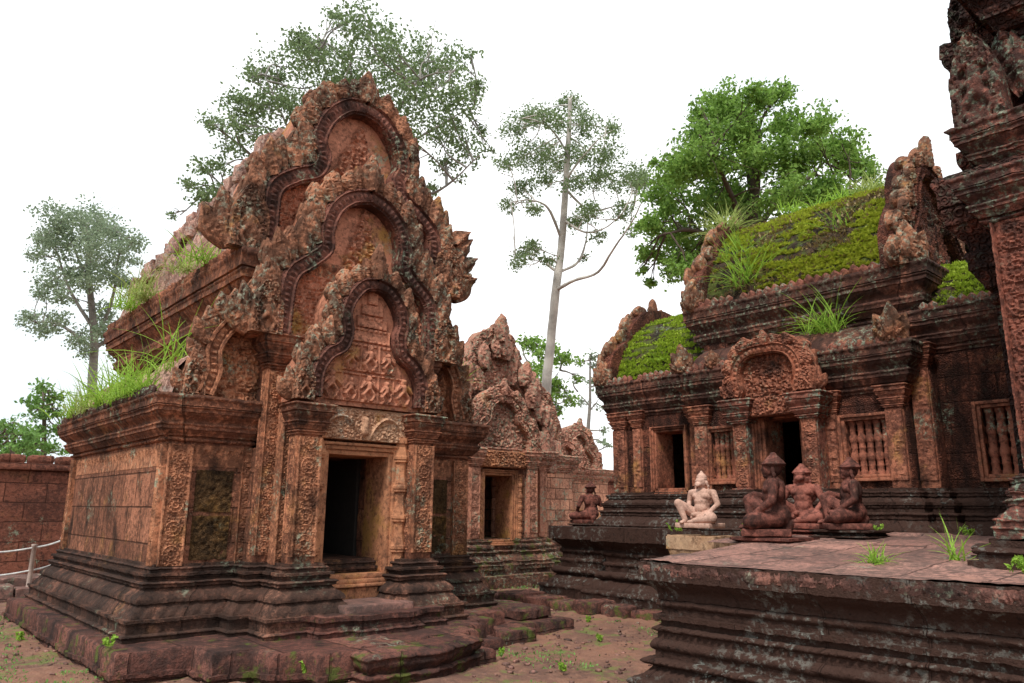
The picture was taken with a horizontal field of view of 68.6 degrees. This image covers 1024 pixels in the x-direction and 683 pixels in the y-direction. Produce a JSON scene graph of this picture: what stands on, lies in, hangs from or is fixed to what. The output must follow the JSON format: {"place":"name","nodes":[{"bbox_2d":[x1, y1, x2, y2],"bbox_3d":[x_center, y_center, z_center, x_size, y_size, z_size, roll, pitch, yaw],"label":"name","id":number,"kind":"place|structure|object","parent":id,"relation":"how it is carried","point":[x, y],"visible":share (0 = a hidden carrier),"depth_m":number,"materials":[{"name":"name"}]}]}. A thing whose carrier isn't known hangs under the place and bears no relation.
{"place":"outdoors","nodes":[
{"label":"outdoors","id":0,"kind":"place"},
{"bbox_2d":[0,584,657,682],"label":"ground grass","id":1,"kind":"structure","parent":0,"point":[95,677],"depth_m":8.10,"materials":[{"name":"green plant"}]},
{"bbox_2d":[0,587,660,682],"bbox_3d":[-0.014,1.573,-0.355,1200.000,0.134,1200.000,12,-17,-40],"label":"ground","id":2,"kind":"structure","parent":0,"point":[36,668],"depth_m":8.38,"materials":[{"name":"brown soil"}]},
{"bbox_2d":[15,631,24,640],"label":"weed","id":3,"kind":"object","parent":2,"relation":"on","point":[22,634],"visible":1,"depth_m":9.20,"materials":[{"name":"green plant"}]},
{"bbox_2d":[0,573,40,602],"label":"stone kerb","id":4,"kind":"structure","parent":2,"relation":"on","point":[13,585],"depth_m":13.36,"materials":[{"name":"brown stone"}]},
{"bbox_2d":[26,544,36,586],"bbox_3d":[-8.756,4.096,13.664,0.100,0.780,0.095,12,-17,-40],"label":"barrier post","id":5,"kind":"object","parent":4,"relation":"on","point":[31,564],"visible":0.77,"depth_m":13.64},
{"bbox_2d":[0,565,48,575],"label":"rope","id":6,"kind":"object","parent":5,"relation":"attached to","point":[21,571],"visible":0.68,"depth_m":13.51,"materials":[{"name":"white fabric"}]},
{"bbox_2d":[0,540,59,552],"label":"rope","id":7,"kind":"object","parent":5,"relation":"attached to","point":[30,547],"visible":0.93,"depth_m":13.65,"materials":[{"name":"white fabric"}]},
{"bbox_2d":[0,413,68,462],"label":"bushy tree","id":8,"kind":"object","parent":2,"relation":"on","point":[27,445],"visible":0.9,"depth_m":29.41,"materials":[{"name":"green plant"}]},
{"bbox_2d":[0,454,73,574],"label":"laterite wall","id":9,"kind":"structure","parent":2,"relation":"on","point":[33,491],"depth_m":16.59,"materials":[{"name":"brown stone"}]},
{"bbox_2d":[14,377,70,455],"bbox_3d":[-20.875,5.097,32.769,2.509,7.370,5.345,12,-17,-40],"label":"tree","id":10,"kind":"object","parent":2,"relation":"on","point":[41,388],"visible":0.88,"depth_m":32.03,"materials":[{"name":"green plant"}]},
{"bbox_2d":[13,191,151,394],"bbox_3d":[-19.302,0.760,32.669,5.252,15.833,10.243,12,-17,-40],"label":"tall tree","id":11,"kind":"object","parent":2,"relation":"on","point":[49,238],"visible":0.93,"depth_m":32.88,"materials":[{"name":"green plant"}]},
{"bbox_2d":[1,71,573,682],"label":"temple library","id":12,"kind":"structure","parent":2,"relation":"on","point":[273,487],"depth_m":9.22,"materials":[{"name":"stone"}]},
{"bbox_2d":[39,385,93,419],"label":"grass tuft","id":13,"kind":"object","parent":12,"relation":"on","point":[68,413],"visible":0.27,"depth_m":11.16,"materials":[{"name":"green plant"}]},
{"bbox_2d":[47,372,108,416],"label":"grass tuft","id":14,"kind":"object","parent":12,"relation":"on","point":[79,407],"visible":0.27,"depth_m":10.53,"materials":[{"name":"green plant"}]},
{"bbox_2d":[53,354,132,407],"bbox_3d":[-5.471,0.572,10.086,1.517,0.873,1.576,12,-17,-40],"label":"grass tuft","id":15,"kind":"object","parent":12,"relation":"on","point":[97,401],"visible":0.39,"depth_m":10.02,"materials":[{"name":"green plant"}]},
{"bbox_2d":[102,634,117,646],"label":"weed","id":16,"kind":"object","parent":12,"relation":"on","point":[106,640],"visible":1,"depth_m":7.23,"materials":[{"name":"green plant"}]},
{"bbox_2d":[65,348,173,405],"bbox_3d":[-4.865,0.431,9.566,1.452,0.865,1.628,12,-17,-40],"label":"grass tuft","id":17,"kind":"object","parent":12,"relation":"on","point":[115,389],"visible":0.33,"depth_m":9.47,"materials":[{"name":"green plant"}]},
{"bbox_2d":[96,279,143,312],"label":"grass tuft","id":18,"kind":"object","parent":12,"relation":"on","point":[132,306],"visible":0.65,"depth_m":12.35,"materials":[{"name":"green plant"}]},
{"bbox_2d":[71,333,183,400],"bbox_3d":[-4.456,0.337,9.061,1.653,0.873,1.641,12,-17,-40],"label":"grass tuft","id":19,"kind":"object","parent":12,"relation":"on","point":[126,391],"visible":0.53,"depth_m":8.92,"materials":[{"name":"green plant"}]},
{"bbox_2d":[94,257,171,304],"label":"grass tuft","id":20,"kind":"object","parent":12,"relation":"on","point":[142,294],"visible":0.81,"depth_m":11.75,"materials":[{"name":"green plant"}]},
{"bbox_2d":[69,277,216,378],"bbox_3d":[-4.144,-0.106,9.161,1.931,1.193,1.680,5,-13,-17],"label":"grass tuft","id":21,"kind":"object","parent":12,"relation":"on","point":[174,355],"visible":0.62,"depth_m":8.95,"materials":[{"name":"green plant"}]},
{"bbox_2d":[151,241,196,275],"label":"grass tuft","id":22,"kind":"object","parent":12,"relation":"on","point":[184,267],"visible":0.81,"depth_m":10.71,"materials":[{"name":"green plant"}]},
{"bbox_2d":[162,227,220,267],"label":"grass tuft","id":23,"kind":"object","parent":12,"relation":"on","point":[203,258],"visible":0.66,"depth_m":9.95,"materials":[{"name":"green plant"}]},
{"bbox_2d":[338,597,413,613],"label":"stone step","id":24,"kind":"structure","parent":12,"relation":"in","point":[359,605],"depth_m":8.55,"materials":[{"name":"red stone"}]},
{"bbox_2d":[299,661,305,672],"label":"weed","id":25,"kind":"object","parent":2,"relation":"on","point":[302,666],"visible":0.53,"depth_m":7.11,"materials":[{"name":"green plant"}]},
{"bbox_2d":[165,0,496,221],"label":"spreading tree","id":26,"kind":"object","parent":2,"relation":"on","point":[415,82],"visible":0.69,"depth_m":28.98,"materials":[{"name":"green plant"}]},
{"bbox_2d":[497,646,504,655],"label":"weed","id":27,"kind":"object","parent":2,"relation":"on","point":[501,650],"visible":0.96,"depth_m":8.51,"materials":[{"name":"green plant"}]},
{"bbox_2d":[462,313,612,589],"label":"gateway building","id":28,"kind":"structure","parent":2,"relation":"on","point":[535,468],"depth_m":17.61,"materials":[{"name":"stone"}]},
{"bbox_2d":[513,332,585,419],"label":"green tree","id":29,"kind":"object","parent":2,"relation":"on","point":[526,343],"visible":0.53,"depth_m":44.05,"materials":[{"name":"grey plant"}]},
{"bbox_2d":[558,662,566,671],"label":"weed","id":30,"kind":"object","parent":2,"relation":"on","point":[561,665],"visible":1,"depth_m":7.68,"materials":[{"name":"green plant"}]},
{"bbox_2d":[488,90,656,393],"bbox_3d":[2.922,-1.937,34.456,8.327,22.364,8.874,-2,-13,11],"label":"pale trunked tree","id":31,"kind":"object","parent":2,"relation":"on","point":[599,176],"visible":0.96,"depth_m":35.74,"materials":[{"name":"green plant"}]},
{"bbox_2d":[571,345,612,450],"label":"distant tree","id":32,"kind":"object","parent":2,"relation":"on","point":[589,382],"visible":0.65,"depth_m":59.89,"materials":[{"name":"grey plant"}]},
{"bbox_2d":[595,633,602,640],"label":"weed","id":33,"kind":"object","parent":2,"relation":"on","point":[599,637],"visible":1,"depth_m":9.55,"materials":[{"name":"green plant"}]},
{"bbox_2d":[607,476,614,494],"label":"laterite wall","id":34,"kind":"structure","parent":2,"relation":"on","point":[610,488],"depth_m":26.11,"materials":[{"name":"brown stone"}]},
{"bbox_2d":[629,74,887,292],"bbox_3d":[8.786,-1.465,27.074,9.759,18.355,9.939,-6,-14,26],"label":"broad green tree","id":35,"kind":"object","parent":2,"relation":"on","point":[722,119],"visible":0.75,"depth_m":26.57,"materials":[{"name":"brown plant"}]},
{"bbox_2d":[494,525,1023,682],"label":"stone platform","id":36,"kind":"structure","parent":2,"relation":"on","point":[822,610],"depth_m":6.03,"materials":[{"name":"brown stone"}]},
{"bbox_2d":[567,523,598,526],"bbox_3d":[1.465,3.422,13.929,0.650,0.079,0.649,12,-17,-40],"label":"statue pedestal","id":37,"kind":"object","parent":36,"relation":"on","point":[581,524],"visible":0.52,"depth_m":13.74,"materials":[{"name":"black stone"}]},
{"bbox_2d":[569,481,602,523],"bbox_3d":[1.408,3.021,14.105,0.619,0.774,0.506,7,-14,-26],"label":"guardian statue","id":38,"kind":"object","parent":37,"relation":"on","point":[589,513],"visible":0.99,"depth_m":13.94,"materials":[{"name":"red stone"}]},
{"bbox_2d":[665,519,681,530],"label":"weed","id":39,"kind":"object","parent":36,"relation":"on","point":[677,528],"visible":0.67,"depth_m":10.86,"materials":[{"name":"green plant"}]},
{"bbox_2d":[666,534,734,554],"bbox_3d":[2.607,3.018,10.198,0.652,0.751,0.788,12,-17,-40],"label":"statue pedestal","id":40,"kind":"object","parent":36,"relation":"on","point":[684,543],"visible":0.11,"depth_m":10.06,"materials":[{"name":"stone"}]},
{"bbox_2d":[674,471,724,527],"bbox_3d":[2.585,2.169,10.332,0.619,0.777,0.506,-12,-18,43],"label":"guardian statue","id":41,"kind":"object","parent":40,"relation":"on","point":[701,513],"visible":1,"depth_m":10.29,"materials":[{"name":"beige stone"}]},
{"bbox_2d":[729,536,819,543],"bbox_3d":[3.034,2.324,8.659,0.727,0.136,0.769,12,-17,-40],"label":"statue pedestal","id":42,"kind":"object","parent":36,"relation":"on","point":[765,539],"visible":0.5,"depth_m":8.46,"materials":[{"name":"red stone"}]},
{"bbox_2d":[738,452,793,536],"bbox_3d":[2.952,1.788,8.809,0.630,0.963,0.770,-4,-14,20],"label":"guardian statue","id":43,"kind":"object","parent":42,"relation":"on","point":[769,514],"visible":1,"depth_m":8.59,"materials":[{"name":"red stone"}]},
{"bbox_2d":[792,529,817,535],"bbox_3d":[3.669,2.450,9.646,0.706,0.071,0.705,12,-17,-40],"label":"statue pedestal","id":44,"kind":"object","parent":36,"relation":"on","point":[806,532],"visible":0.26,"depth_m":9.31,"materials":[{"name":"red stone"}]},
{"bbox_2d":[785,463,824,528],"bbox_3d":[3.721,1.980,9.642,0.663,0.829,0.542,-10,-17,39],"label":"guardian statue","id":45,"kind":"object","parent":44,"relation":"on","point":[803,491],"visible":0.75,"depth_m":9.62,"materials":[{"name":"red stone"}]},
{"bbox_2d":[592,136,1018,535],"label":"temple hall","id":46,"kind":"structure","parent":36,"relation":"on","point":[898,393],"depth_m":10.91,"materials":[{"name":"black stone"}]},
{"bbox_2d":[644,346,665,360],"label":"grass tuft","id":47,"kind":"object","parent":46,"relation":"on","point":[660,356],"visible":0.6,"depth_m":13.80,"materials":[{"name":"green plant"}]},
{"bbox_2d":[617,314,703,378],"bbox_3d":[3.239,-0.002,14.338,1.646,1.558,2.063,12,-17,-40],"label":"roof moss","id":48,"kind":"object","parent":46,"relation":"on","point":[678,320],"visible":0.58,"depth_m":14.12,"materials":[{"name":"green plant"}]},
{"bbox_2d":[649,424,689,493],"bbox_3d":[2.925,2.098,13.247,0.566,1.183,0.783,12,-17,-40],"label":"window frame","id":49,"kind":"structure","parent":46,"relation":"in","point":[661,440],"depth_m":13.36,"materials":[{"name":"stone"}]},
{"bbox_2d":[704,425,735,484],"bbox_3d":[3.454,1.815,11.969,0.316,0.926,0.666,12,-17,-40],"label":"window","id":50,"kind":"structure","parent":46,"relation":"in","point":[723,459],"depth_m":12.00,"materials":[{"name":"stone"}]},
{"bbox_2d":[682,195,764,240],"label":"grass tuft","id":51,"kind":"object","parent":46,"relation":"on","point":[732,220],"visible":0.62,"depth_m":14.23,"materials":[{"name":"green plant"}]},
{"bbox_2d":[709,226,768,260],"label":"grass tuft","id":52,"kind":"object","parent":46,"relation":"on","point":[735,241],"visible":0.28,"depth_m":13.27,"materials":[{"name":"green plant"}]},
{"bbox_2d":[700,233,797,292],"bbox_3d":[4.002,-1.308,12.835,2.073,1.273,2.195,12,-17,-40],"label":"grass tuft","id":53,"kind":"object","parent":46,"relation":"on","point":[741,269],"visible":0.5,"depth_m":12.61,"materials":[{"name":"green plant"}]},
{"bbox_2d":[775,196,809,215],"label":"grass tuft","id":54,"kind":"object","parent":46,"relation":"on","point":[797,207],"visible":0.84,"depth_m":13.77,"materials":[{"name":"green plant"}]},
{"bbox_2d":[708,185,884,298],"bbox_3d":[5.083,-1.676,12.648,1.734,1.826,3.351,12,-17,-40],"label":"roof moss","id":55,"kind":"object","parent":46,"relation":"on","point":[861,234],"visible":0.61,"depth_m":12.11,"materials":[{"name":"green plant"}]},
{"bbox_2d":[779,294,840,334],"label":"grass tuft","id":56,"kind":"object","parent":46,"relation":"on","point":[808,329],"visible":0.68,"depth_m":11.26,"materials":[{"name":"green plant"}]},
{"bbox_2d":[795,188,835,208],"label":"grass tuft","id":57,"kind":"object","parent":46,"relation":"on","point":[816,199],"visible":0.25,"depth_m":13.30,"materials":[{"name":"green plant"}]},
{"bbox_2d":[780,277,861,334],"bbox_3d":[4.671,-0.466,11.237,1.541,0.938,1.474,12,-17,-40],"label":"grass tuft","id":58,"kind":"object","parent":46,"relation":"on","point":[833,326],"visible":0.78,"depth_m":11.10,"materials":[{"name":"green plant"}]},
{"bbox_2d":[798,193,856,242],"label":"grass tuft","id":59,"kind":"object","parent":46,"relation":"on","point":[833,211],"visible":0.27,"depth_m":11.90,"materials":[{"name":"green plant"}]},
{"bbox_2d":[812,178,857,205],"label":"grass tuft","id":60,"kind":"object","parent":46,"relation":"on","point":[841,195],"visible":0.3,"depth_m":12.96,"materials":[{"name":"green plant"}]},
{"bbox_2d":[838,162,885,193],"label":"grass tuft","id":61,"kind":"object","parent":46,"relation":"on","point":[865,185],"visible":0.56,"depth_m":12.69,"materials":[{"name":"green plant"}]},
{"bbox_2d":[837,411,896,481],"bbox_3d":[4.940,1.460,10.333,0.317,0.925,0.747,12,-17,-40],"label":"window","id":62,"kind":"structure","parent":46,"relation":"in","point":[875,418],"depth_m":10.31,"materials":[{"name":"stone"}]},
{"bbox_2d":[932,260,988,305],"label":"roof moss","id":63,"kind":"object","parent":46,"relation":"on","point":[957,283],"visible":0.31,"depth_m":10.46,"materials":[{"name":"green plant"}]},
{"bbox_2d":[971,398,1018,481],"bbox_3d":[6.331,1.259,9.545,0.318,1.036,0.685,12,-17,-40],"label":"window","id":64,"kind":"structure","parent":46,"relation":"in","point":[999,406],"depth_m":9.60,"materials":[{"name":"stone"}]},
{"bbox_2d":[808,529,893,537],"bbox_3d":[4.027,2.273,8.887,0.731,0.092,0.727,12,-17,-40],"label":"statue pedestal","id":65,"kind":"object","parent":36,"relation":"on","point":[852,533],"visible":0.98,"depth_m":8.65,"materials":[{"name":"black stone"}]},
{"bbox_2d":[817,457,872,529],"bbox_3d":[3.945,1.810,8.968,0.558,0.853,0.682,-3,-13,13],"label":"guardian statue","id":66,"kind":"object","parent":65,"relation":"on","point":[847,511],"visible":1,"depth_m":8.81,"materials":[{"name":"red stone"}]},
{"bbox_2d":[848,537,903,564],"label":"grass tuft","id":67,"kind":"object","parent":36,"relation":"on","point":[872,555],"visible":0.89,"depth_m":6.22,"materials":[{"name":"green plant"}]},
{"bbox_2d":[873,523,883,529],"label":"weed","id":68,"kind":"object","parent":36,"relation":"on","point":[878,528],"visible":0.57,"depth_m":8.92,"materials":[{"name":"green plant"}]},
{"bbox_2d":[926,515,990,560],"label":"grass tuft","id":69,"kind":"object","parent":36,"relation":"on","point":[952,554],"visible":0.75,"depth_m":6.20,"materials":[{"name":"green plant"}]},
{"bbox_2d":[959,527,974,535],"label":"weed","id":70,"kind":"object","parent":36,"relation":"on","point":[969,531],"visible":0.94,"depth_m":8.64,"materials":[{"name":"green plant"}]},
{"bbox_2d":[930,0,1023,585],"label":"sanctuary tower","id":71,"kind":"structure","parent":36,"relation":"on","point":[980,200],"depth_m":6.58,"materials":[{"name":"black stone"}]},
{"bbox_2d":[1004,555,1023,572],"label":"weed","id":72,"kind":"object","parent":36,"relation":"on","point":[1020,565],"visible":1,"depth_m":5.40,"materials":[{"name":"green plant"}]},
{"bbox_2d":[0,0,961,469],"label":"sky","id":73,"kind":"structure","parent":0,"point":[102,97],"materials":[{"name":"white"}]}
]}

